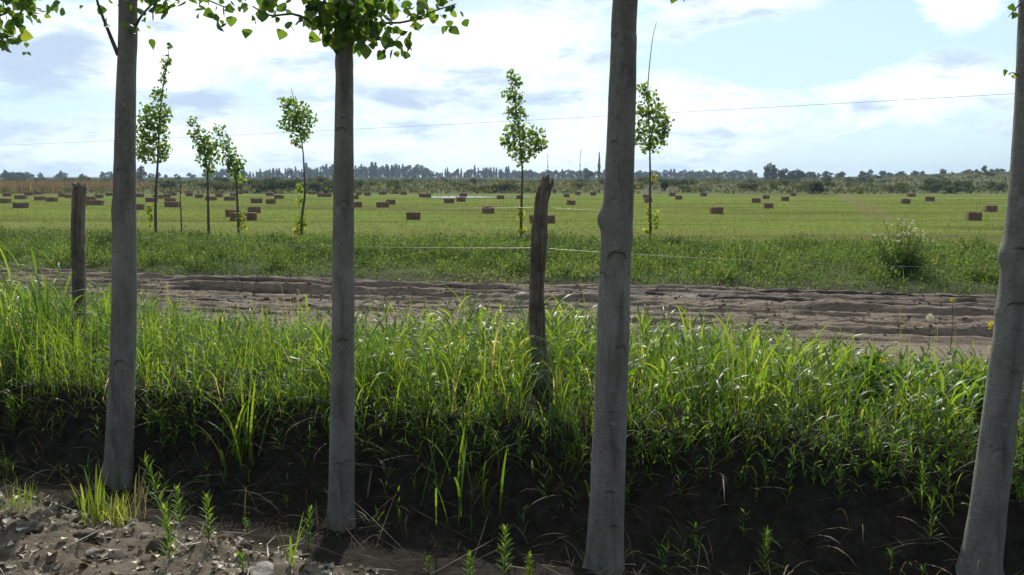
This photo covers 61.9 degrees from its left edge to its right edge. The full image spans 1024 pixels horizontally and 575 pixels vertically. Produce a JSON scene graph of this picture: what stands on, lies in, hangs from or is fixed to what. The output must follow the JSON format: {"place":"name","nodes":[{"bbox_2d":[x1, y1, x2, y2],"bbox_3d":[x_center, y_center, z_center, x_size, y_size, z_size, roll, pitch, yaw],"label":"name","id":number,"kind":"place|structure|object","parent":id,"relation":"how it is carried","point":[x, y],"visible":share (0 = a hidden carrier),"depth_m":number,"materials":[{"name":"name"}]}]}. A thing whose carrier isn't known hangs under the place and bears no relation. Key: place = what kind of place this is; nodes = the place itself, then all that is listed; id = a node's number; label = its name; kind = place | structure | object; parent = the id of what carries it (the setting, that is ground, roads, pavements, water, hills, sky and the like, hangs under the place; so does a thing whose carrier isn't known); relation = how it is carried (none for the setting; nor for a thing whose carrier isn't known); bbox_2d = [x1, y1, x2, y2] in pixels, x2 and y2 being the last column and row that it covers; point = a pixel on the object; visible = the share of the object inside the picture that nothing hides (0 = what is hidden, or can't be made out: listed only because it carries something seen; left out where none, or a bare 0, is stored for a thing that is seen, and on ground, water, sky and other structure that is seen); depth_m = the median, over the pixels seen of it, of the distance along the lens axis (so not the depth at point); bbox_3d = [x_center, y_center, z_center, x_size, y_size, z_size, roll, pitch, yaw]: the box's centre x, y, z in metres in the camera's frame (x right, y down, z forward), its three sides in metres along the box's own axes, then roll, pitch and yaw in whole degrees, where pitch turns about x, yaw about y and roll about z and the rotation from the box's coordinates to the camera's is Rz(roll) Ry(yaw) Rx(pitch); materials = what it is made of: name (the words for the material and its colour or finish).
{"place":"outdoors","nodes":[
{"label":"outdoors","id":0,"kind":"place"},
{"bbox_2d":[428,196,532,197],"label":"flood water","id":1,"kind":"structure","parent":0,"point":[470,196],"depth_m":93.91,"materials":[{"name":"grey liquid"}]},
{"bbox_2d":[0,268,996,370],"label":"dirt road","id":2,"kind":"structure","parent":0,"point":[796,309],"depth_m":14.38,"materials":[{"name":"soil"}]},
{"bbox_2d":[0,270,995,353],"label":"mud crumbs","id":3,"kind":"object","parent":2,"relation":"on","point":[896,325],"visible":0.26,"depth_m":14.01,"materials":[{"name":"soil"}]},
{"bbox_2d":[0,194,1006,247],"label":"mown field","id":4,"kind":"structure","parent":0,"point":[953,198],"depth_m":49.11,"materials":[{"name":"green plant"}]},
{"bbox_2d":[12,202,28,207],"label":"hay bale","id":5,"kind":"object","parent":4,"relation":"on","point":[21,204],"visible":0.86,"depth_m":60.86},
{"bbox_2d":[86,199,104,204],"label":"hay bale","id":6,"kind":"object","parent":4,"relation":"on","point":[95,202],"visible":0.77,"depth_m":66.79},
{"bbox_2d":[164,201,179,206],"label":"hay bale","id":7,"kind":"object","parent":4,"relation":"on","point":[172,204],"visible":0.8,"depth_m":61.99},
{"bbox_2d":[186,115,219,238],"bbox_3d":[-9.991,-3.379,27.805,1.013,4.358,0.772,0,7,0],"label":"young poplar","id":8,"kind":"object","parent":4,"relation":"on","point":[208,147],"visible":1,"depth_m":27.60,"materials":[{"name":"green plant"}]},
{"bbox_2d":[229,212,248,220],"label":"hay bale","id":9,"kind":"object","parent":4,"relation":"on","point":[233,216],"visible":0.65,"depth_m":43.29},
{"bbox_2d":[249,211,257,219],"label":"hay bale","id":10,"kind":"object","parent":4,"relation":"on","point":[253,215],"visible":0.64,"depth_m":43.76},
{"bbox_2d":[247,207,260,212],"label":"hay bale","id":11,"kind":"object","parent":4,"relation":"on","point":[255,209],"visible":0.7,"depth_m":52.19},
{"bbox_2d":[276,89,318,238],"bbox_3d":[-6.913,-3.783,27.742,1.358,5.252,0.994,0,7,0],"label":"young poplar","id":12,"kind":"object","parent":4,"relation":"on","point":[297,117],"visible":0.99,"depth_m":27.52,"materials":[{"name":"green plant"}]},
{"bbox_2d":[376,201,388,206],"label":"hay bale","id":13,"kind":"object","parent":4,"relation":"on","point":[382,204],"visible":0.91,"depth_m":61.45},
{"bbox_2d":[406,211,420,219],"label":"hay bale","id":14,"kind":"object","parent":4,"relation":"on","point":[411,215],"visible":0.91,"depth_m":44.32},
{"bbox_2d":[482,205,494,212],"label":"hay bale","id":15,"kind":"object","parent":4,"relation":"on","point":[487,209],"visible":0.93,"depth_m":51.92},
{"bbox_2d":[710,206,723,213],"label":"hay bale","id":16,"kind":"object","parent":4,"relation":"on","point":[717,210],"visible":0.87,"depth_m":51.34},
{"bbox_2d":[966,211,981,219],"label":"hay bale","id":17,"kind":"object","parent":4,"relation":"on","point":[977,215],"visible":0.98,"depth_m":43.60},
{"bbox_2d":[983,205,997,211],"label":"hay bale","id":18,"kind":"object","parent":4,"relation":"on","point":[990,208],"visible":0.88,"depth_m":53.89},
{"bbox_2d":[0,0,1017,176],"label":"sky","id":19,"kind":"structure","parent":0,"point":[718,56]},
{"bbox_2d":[0,174,1023,574],"bbox_3d":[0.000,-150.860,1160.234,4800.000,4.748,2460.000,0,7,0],"label":"ground","id":20,"kind":"structure","parent":0,"point":[816,512],"depth_m":4.93,"materials":[{"name":"soil"}]},
{"bbox_2d":[0,477,43,517],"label":"grass tuft","id":21,"kind":"object","parent":20,"relation":"on","point":[20,500],"visible":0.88,"depth_m":4.42,"materials":[{"name":"plant"}]},
{"bbox_2d":[16,521,45,534],"bbox_3d":[-2.316,1.154,4.081,0.141,0.050,0.128,1,8,7],"label":"soil clod","id":22,"kind":"object","parent":20,"relation":"on","point":[35,527],"visible":0.84,"depth_m":4.07,"materials":[{"name":"soil"}]},
{"bbox_2d":[0,0,65,55],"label":"poplar tree","id":23,"kind":"object","parent":20,"relation":"on","point":[29,7],"visible":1,"depth_m":5.15,"materials":[{"name":"green plant"}]},
{"bbox_2d":[70,182,86,348],"bbox_3d":[-3.873,-0.040,7.661,0.203,1.803,0.133,0,7,0],"label":"fence post","id":24,"kind":"object","parent":20,"relation":"on","point":[78,259],"visible":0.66,"depth_m":7.58,"materials":[{"name":"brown wood"}]},
{"bbox_2d":[5,197,963,222],"bbox_3d":[-1.916,-0.668,6.763,12.830,0.116,0.002,3,8,21],"label":"fence wire","id":25,"kind":"object","parent":24,"relation":"attached to","point":[531,207],"visible":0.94,"depth_m":5.79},
{"bbox_2d":[84,233,987,268],"bbox_3d":[-1.940,-0.367,6.797,12.866,0.045,0.002,3,8,21],"label":"fence wire","id":26,"kind":"object","parent":24,"relation":"attached to","point":[593,251],"visible":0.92,"depth_m":5.63,"materials":[{"name":"metal"}]},
{"bbox_2d":[0,179,160,193],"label":"dry reeds","id":27,"kind":"object","parent":20,"relation":"on","point":[21,185],"visible":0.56,"depth_m":121.47,"materials":[{"name":"plant"}]},
{"bbox_2d":[72,528,99,540],"bbox_3d":[-1.981,1.141,3.949,0.115,0.046,0.078,1,8,9],"label":"soil clod","id":28,"kind":"object","parent":20,"relation":"on","point":[83,533],"visible":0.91,"depth_m":3.93,"materials":[{"name":"soil"}]},
{"bbox_2d":[84,548,102,555],"bbox_3d":[-1.888,1.185,3.822,0.088,0.026,0.063,3,8,20],"label":"rubble stone","id":29,"kind":"object","parent":20,"relation":"on","point":[89,552],"visible":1,"depth_m":3.81,"materials":[{"name":"stone"}]},
{"bbox_2d":[69,464,120,524],"bbox_3d":[-2.113,1.028,4.250,0.256,0.295,0.220,3,8,19],"label":"grass tuft","id":30,"kind":"object","parent":20,"relation":"on","point":[98,504],"visible":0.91,"depth_m":4.27,"materials":[{"name":"plant"}]},
{"bbox_2d":[85,488,139,526],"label":"grass tuft","id":31,"kind":"object","parent":20,"relation":"on","point":[114,520],"visible":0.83,"depth_m":4.28,"materials":[{"name":"plant"}]},
{"bbox_2d":[107,548,127,562],"bbox_3d":[-1.760,1.202,3.810,0.088,0.054,0.113,-5,9,-35],"label":"soil clod","id":32,"kind":"object","parent":20,"relation":"on","point":[113,555],"visible":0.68,"depth_m":3.79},
{"bbox_2d":[136,165,146,179],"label":"tree","id":33,"kind":"object","parent":20,"relation":"on","point":[141,171],"visible":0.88,"depth_m":296.94,"materials":[{"name":"grey plant"}]},
{"bbox_2d":[122,474,173,519],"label":"grass tuft","id":34,"kind":"object","parent":20,"relation":"on","point":[139,499],"visible":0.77,"depth_m":4.69,"materials":[{"name":"plant"}]},
{"bbox_2d":[136,42,172,232],"bbox_3d":[-11.590,-4.538,27.656,1.267,6.662,1.150,-6,9,-37],"label":"young poplar","id":35,"kind":"object","parent":20,"relation":"on","point":[144,151],"visible":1,"depth_m":27.49,"materials":[{"name":"green plant"}]},
{"bbox_2d":[145,536,167,552],"bbox_3d":[-1.615,1.188,3.911,0.105,0.099,0.080,3,8,24],"label":"soil clod","id":36,"kind":"object","parent":20,"relation":"on","point":[153,545],"visible":0.48,"depth_m":3.89,"materials":[{"name":"soil"}]},
{"bbox_2d":[139,451,180,517],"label":"leafy weed","id":37,"kind":"object","parent":20,"relation":"on","point":[152,477],"visible":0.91,"depth_m":4.80,"materials":[{"name":"green plant"}]},
{"bbox_2d":[79,0,242,488],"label":"poplar tree","id":38,"kind":"object","parent":20,"relation":"on","point":[120,428],"visible":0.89,"depth_m":5.37,"materials":[{"name":"grey plant"}]},
{"bbox_2d":[154,498,185,562],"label":"leafy weed","id":39,"kind":"object","parent":20,"relation":"on","point":[166,520],"visible":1,"depth_m":3.71,"materials":[{"name":"green plant"}]},
{"bbox_2d":[164,179,176,188],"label":"bush","id":40,"kind":"object","parent":20,"relation":"on","point":[173,183],"visible":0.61,"depth_m":132.57,"materials":[{"name":"green plant"}]},
{"bbox_2d":[170,481,190,524],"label":"leafy weed","id":41,"kind":"object","parent":20,"relation":"on","point":[177,493],"visible":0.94,"depth_m":4.42,"materials":[{"name":"green plant"}]},
{"bbox_2d":[179,186,184,233],"bbox_3d":[-10.785,-2.302,27.947,0.306,2.167,0.154,7,10,42],"label":"bare sapling","id":42,"kind":"object","parent":20,"relation":"on","point":[180,191],"visible":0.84,"depth_m":27.91,"materials":[{"name":"brown plant"}]},
{"bbox_2d":[0,485,395,574],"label":"leaf litter","id":43,"kind":"object","parent":20,"relation":"on","point":[142,564],"visible":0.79,"depth_m":3.91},
{"bbox_2d":[196,181,216,187],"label":"bush","id":44,"kind":"object","parent":20,"relation":"on","point":[203,184],"visible":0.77,"depth_m":140.32,"materials":[{"name":"green plant"}]},
{"bbox_2d":[196,490,219,541],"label":"leafy weed","id":45,"kind":"object","parent":20,"relation":"on","point":[208,513],"visible":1,"depth_m":3.87,"materials":[{"name":"green plant"}]},
{"bbox_2d":[197,425,240,466],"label":"grass tuft","id":46,"kind":"object","parent":20,"relation":"on","point":[221,455],"visible":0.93,"depth_m":5.49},
{"bbox_2d":[211,181,231,192],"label":"bush","id":47,"kind":"object","parent":20,"relation":"on","point":[217,185],"visible":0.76,"depth_m":112.53,"materials":[{"name":"green plant"}]},
{"bbox_2d":[219,531,236,541],"bbox_3d":[-1.413,1.237,4.219,0.085,0.064,0.105,4,9,30],"label":"soil clod","id":48,"kind":"object","parent":20,"relation":"on","point":[225,535],"visible":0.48,"depth_m":4.20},
{"bbox_2d":[211,123,247,236],"bbox_3d":[-9.171,-3.261,27.796,1.073,4.151,0.655,0,7,0],"label":"young poplar","id":49,"kind":"object","parent":20,"relation":"on","point":[230,162],"visible":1,"depth_m":27.70,"materials":[{"name":"green plant"}]},
{"bbox_2d":[206,366,275,468],"bbox_3d":[-1.748,0.832,5.460,0.481,0.629,0.348,0,7,0],"label":"grass tuft","id":50,"kind":"object","parent":20,"relation":"on","point":[237,442],"visible":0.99,"depth_m":5.47,"materials":[{"name":"plant"}]},
{"bbox_2d":[236,549,249,572],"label":"leafy weed","id":51,"kind":"object","parent":20,"relation":"on","point":[241,556],"visible":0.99,"depth_m":3.62,"materials":[{"name":"green plant"}]},
{"bbox_2d":[239,539,251,549],"bbox_3d":[-1.276,1.238,4.080,0.063,0.065,0.081,-7,10,-43],"label":"soil clod","id":52,"kind":"object","parent":20,"relation":"on","point":[244,543],"visible":0.63,"depth_m":4.07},
{"bbox_2d":[243,517,251,532],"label":"leafy weed","id":53,"kind":"object","parent":20,"relation":"on","point":[245,523],"visible":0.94,"depth_m":4.41,"materials":[{"name":"green plant"}]},
{"bbox_2d":[246,561,273,574],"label":"rubble stone","id":54,"kind":"object","parent":20,"relation":"on","point":[263,568],"visible":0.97,"depth_m":3.64,"materials":[{"name":"stone"}]},
{"bbox_2d":[249,182,270,192],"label":"bush","id":55,"kind":"object","parent":20,"relation":"on","point":[261,186],"visible":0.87,"depth_m":112.96,"materials":[{"name":"green plant"}]},
{"bbox_2d":[249,177,300,192],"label":"bush","id":56,"kind":"object","parent":20,"relation":"on","point":[275,184],"visible":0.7,"depth_m":114.29,"materials":[{"name":"green plant"}]},
{"bbox_2d":[273,512,306,565],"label":"grass tuft","id":57,"kind":"object","parent":20,"relation":"on","point":[292,552],"visible":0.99,"depth_m":3.75,"materials":[{"name":"plant"}]},
{"bbox_2d":[286,168,296,177],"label":"tree","id":58,"kind":"object","parent":20,"relation":"on","point":[290,172],"visible":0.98,"depth_m":531.21,"materials":[{"name":"grey plant"}]},
{"bbox_2d":[295,505,319,550],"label":"leafy weed","id":59,"kind":"object","parent":20,"relation":"on","point":[309,520],"visible":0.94,"depth_m":4.26,"materials":[{"name":"green plant"}]},
{"bbox_2d":[306,182,332,193],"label":"bush","id":60,"kind":"object","parent":20,"relation":"on","point":[314,186],"visible":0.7,"depth_m":110.72,"materials":[{"name":"green plant"}]},
{"bbox_2d":[239,0,468,530],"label":"poplar tree","id":61,"kind":"object","parent":20,"relation":"on","point":[351,24],"visible":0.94,"depth_m":4.71,"materials":[{"name":"green plant"}]},
{"bbox_2d":[355,165,363,178],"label":"tree","id":62,"kind":"object","parent":20,"relation":"on","point":[358,174],"visible":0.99,"depth_m":542.81,"materials":[{"name":"grey plant"}]},
{"bbox_2d":[400,166,412,177],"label":"tree","id":63,"kind":"object","parent":20,"relation":"on","point":[408,173],"visible":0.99,"depth_m":547.02,"materials":[{"name":"grey plant"}]},
{"bbox_2d":[422,554,433,572],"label":"leafy weed","id":64,"kind":"object","parent":20,"relation":"on","point":[428,562],"visible":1,"depth_m":4.11,"materials":[{"name":"green plant"}]},
{"bbox_2d":[420,397,513,526],"bbox_3d":[-0.210,1.019,4.861,0.671,0.576,1.006,0,7,0],"label":"grass tuft","id":65,"kind":"object","parent":20,"relation":"on","point":[462,451],"visible":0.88,"depth_m":4.93,"materials":[{"name":"plant"}]},
{"bbox_2d":[462,549,476,574],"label":"leafy weed","id":66,"kind":"object","parent":20,"relation":"on","point":[469,559],"visible":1,"depth_m":3.97,"materials":[{"name":"green plant"}]},
{"bbox_2d":[0,225,999,294],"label":"verge weeds","id":67,"kind":"object","parent":20,"relation":"on","point":[474,251],"visible":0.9,"depth_m":20.33,"materials":[{"name":"plant"}]},
{"bbox_2d":[483,179,518,192],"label":"bush","id":68,"kind":"object","parent":20,"relation":"on","point":[501,186],"visible":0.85,"depth_m":115.05,"materials":[{"name":"green plant"}]},
{"bbox_2d":[0,171,1009,193],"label":"scrub cover","id":69,"kind":"object","parent":20,"relation":"on","point":[570,189],"visible":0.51,"depth_m":136.14,"materials":[{"name":"green plant"}]},
{"bbox_2d":[497,523,514,574],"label":"leafy weed","id":70,"kind":"object","parent":20,"relation":"on","point":[504,530],"visible":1,"depth_m":4.12,"materials":[{"name":"green plant"}]},
{"bbox_2d":[0,230,1023,516],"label":"tall grass","id":71,"kind":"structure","parent":20,"relation":"on","point":[666,338],"depth_m":5.92,"materials":[{"name":"plant"}]},
{"bbox_2d":[0,369,1023,574],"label":"dry stalks","id":72,"kind":"object","parent":20,"relation":"on","point":[348,532],"visible":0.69,"depth_m":4.84,"materials":[{"name":"plant"}]},
{"bbox_2d":[0,363,1023,574],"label":"bank shoots","id":73,"kind":"object","parent":20,"relation":"on","point":[525,527],"visible":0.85,"depth_m":5.07,"materials":[{"name":"green plant"}]},
{"bbox_2d":[499,69,548,235],"bbox_3d":[0.388,-4.080,27.709,1.611,5.911,0.910,0,7,0],"label":"young poplar","id":74,"kind":"object","parent":20,"relation":"on","point":[517,129],"visible":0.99,"depth_m":27.51,"materials":[{"name":"green plant"}]},
{"bbox_2d":[522,550,535,574],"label":"leafy weed","id":75,"kind":"object","parent":20,"relation":"on","point":[529,569],"visible":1,"depth_m":4.04,"materials":[{"name":"green plant"}]},
{"bbox_2d":[529,173,553,389],"bbox_3d":[0.205,0.106,6.070,0.173,1.837,0.126,0,7,0],"label":"fence post","id":76,"kind":"object","parent":20,"relation":"on","point":[538,254],"visible":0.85,"depth_m":6.00,"materials":[{"name":"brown wood"}]},
{"bbox_2d":[583,168,594,178],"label":"tree","id":77,"kind":"object","parent":20,"relation":"on","point":[588,173],"visible":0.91,"depth_m":355.10,"materials":[{"name":"grey plant"}]},
{"bbox_2d":[582,0,684,574],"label":"poplar tree","id":78,"kind":"object","parent":20,"relation":"on","point":[608,459],"visible":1,"depth_m":4.18,"materials":[{"name":"grey plant"}]},
{"bbox_2d":[635,22,674,239],"bbox_3d":[4.516,-4.797,27.615,1.448,7.359,0.841,0,7,0],"label":"young poplar","id":79,"kind":"object","parent":20,"relation":"on","point":[650,144],"visible":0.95,"depth_m":27.51,"materials":[{"name":"green plant"}]},
{"bbox_2d":[659,178,671,190],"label":"bush","id":80,"kind":"object","parent":20,"relation":"on","point":[664,184],"visible":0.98,"depth_m":123.90,"materials":[{"name":"green plant"}]},
{"bbox_2d":[671,179,690,185],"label":"bush","id":81,"kind":"object","parent":20,"relation":"on","point":[677,182],"visible":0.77,"depth_m":145.41,"materials":[{"name":"green plant"}]},
{"bbox_2d":[735,181,763,189],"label":"bush","id":82,"kind":"object","parent":20,"relation":"on","point":[746,185],"visible":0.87,"depth_m":130.15,"materials":[{"name":"green plant"}]},
{"bbox_2d":[707,304,818,414],"bbox_3d":[1.573,0.471,5.386,0.681,0.707,0.750,-6,9,-38],"label":"grass tuft","id":83,"kind":"object","parent":20,"relation":"on","point":[759,380],"visible":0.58,"depth_m":5.47,"materials":[{"name":"plant"}]},
{"bbox_2d":[755,525,778,574],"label":"leafy weed","id":84,"kind":"object","parent":20,"relation":"on","point":[767,539],"visible":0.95,"depth_m":4.36,"materials":[{"name":"green plant"}]},
{"bbox_2d":[763,163,773,179],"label":"tree","id":85,"kind":"object","parent":20,"relation":"on","point":[768,172],"visible":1,"depth_m":296.70,"materials":[{"name":"grey plant"}]},
{"bbox_2d":[775,168,785,178],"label":"tree","id":86,"kind":"object","parent":20,"relation":"on","point":[780,174],"visible":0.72,"depth_m":301.60,"materials":[{"name":"grey plant"}]},
{"bbox_2d":[782,168,795,179],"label":"tree","id":87,"kind":"object","parent":20,"relation":"on","point":[790,174],"visible":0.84,"depth_m":301.67,"materials":[{"name":"grey plant"}]},
{"bbox_2d":[788,169,803,179],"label":"tree","id":88,"kind":"object","parent":20,"relation":"on","point":[799,174],"visible":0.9,"depth_m":301.25,"materials":[{"name":"green plant"}]},
{"bbox_2d":[803,179,824,193],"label":"bush","id":89,"kind":"object","parent":20,"relation":"on","point":[815,185],"visible":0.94,"depth_m":111.11,"materials":[{"name":"green plant"}]},
{"bbox_2d":[829,465,846,500],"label":"leafy weed","id":90,"kind":"object","parent":20,"relation":"on","point":[839,483],"visible":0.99,"depth_m":4.55,"materials":[{"name":"green plant"}]},
{"bbox_2d":[825,349,915,403],"bbox_3d":[2.407,0.629,5.806,0.564,0.441,0.636,0,7,0],"label":"bushy plant","id":91,"kind":"object","parent":20,"relation":"on","point":[881,371],"visible":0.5,"depth_m":5.76,"materials":[{"name":"green plant"}]},
{"bbox_2d":[883,184,911,192],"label":"bush","id":92,"kind":"object","parent":20,"relation":"on","point":[895,186],"visible":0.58,"depth_m":116.20,"materials":[{"name":"green plant"}]},
{"bbox_2d":[868,215,935,276],"bbox_3d":[8.124,-0.852,17.749,1.437,1.322,1.371,0,7,0],"label":"flowering bush","id":93,"kind":"object","parent":20,"relation":"on","point":[903,255],"visible":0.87,"depth_m":17.57,"materials":[{"name":"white plant"}]},
{"bbox_2d":[914,462,929,501],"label":"leafy weed","id":94,"kind":"object","parent":20,"relation":"on","point":[923,474],"visible":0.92,"depth_m":4.44,"materials":[{"name":"green plant"}]},
{"bbox_2d":[913,313,941,360],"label":"wild flower","id":95,"kind":"object","parent":20,"relation":"on","point":[928,316],"visible":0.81,"depth_m":7.11,"materials":[{"name":"white plant"}]},
{"bbox_2d":[916,491,943,547],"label":"leafy weed","id":96,"kind":"object","parent":20,"relation":"on","point":[931,517],"visible":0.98,"depth_m":4.26,"materials":[{"name":"green plant"}]},
{"bbox_2d":[880,373,981,429],"bbox_3d":[2.595,0.671,5.218,0.625,0.336,0.526,0,7,0],"label":"grass tuft","id":97,"kind":"object","parent":20,"relation":"on","point":[916,404],"visible":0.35,"depth_m":5.26,"materials":[{"name":"green plant"}]},
{"bbox_2d":[919,182,945,191],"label":"bush","id":98,"kind":"object","parent":20,"relation":"on","point":[933,186],"visible":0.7,"depth_m":118.06,"materials":[{"name":"green plant"}]},
{"bbox_2d":[920,177,952,186],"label":"bush","id":99,"kind":"object","parent":20,"relation":"on","point":[933,179],"visible":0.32,"depth_m":148.31,"materials":[{"name":"green plant"}]},
{"bbox_2d":[941,297,961,358],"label":"wild flower","id":100,"kind":"object","parent":20,"relation":"on","point":[952,324],"visible":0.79,"depth_m":8.11,"materials":[{"name":"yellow plant"}]},
{"bbox_2d":[939,184,965,193],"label":"bush","id":101,"kind":"object","parent":20,"relation":"on","point":[951,188],"visible":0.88,"depth_m":112.24,"materials":[{"name":"green plant"}]},
{"bbox_2d":[930,360,987,420],"bbox_3d":[2.955,0.699,5.490,0.466,0.409,0.477,-5,9,-32],"label":"bushy plant","id":102,"kind":"object","parent":20,"relation":"on","point":[980,395],"visible":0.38,"depth_m":5.45,"materials":[{"name":"green plant"}]},
{"bbox_2d":[960,181,972,190],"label":"bush","id":103,"kind":"object","parent":20,"relation":"on","point":[966,184],"visible":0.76,"depth_m":126.82,"materials":[{"name":"green plant"}]},
{"bbox_2d":[956,0,1023,574],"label":"poplar tree","id":104,"kind":"object","parent":20,"relation":"on","point":[983,541],"visible":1,"depth_m":3.99,"materials":[{"name":"grey plant"}]},
{"bbox_2d":[985,184,1007,189],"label":"bush","id":105,"kind":"object","parent":20,"relation":"on","point":[1000,186],"visible":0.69,"depth_m":129.50,"materials":[{"name":"green plant"}]},
{"bbox_2d":[19,93,1014,144],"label":"power line","id":106,"kind":"object","parent":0,"point":[602,116],"visible":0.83,"depth_m":64.92,"materials":[{"name":"metal"}]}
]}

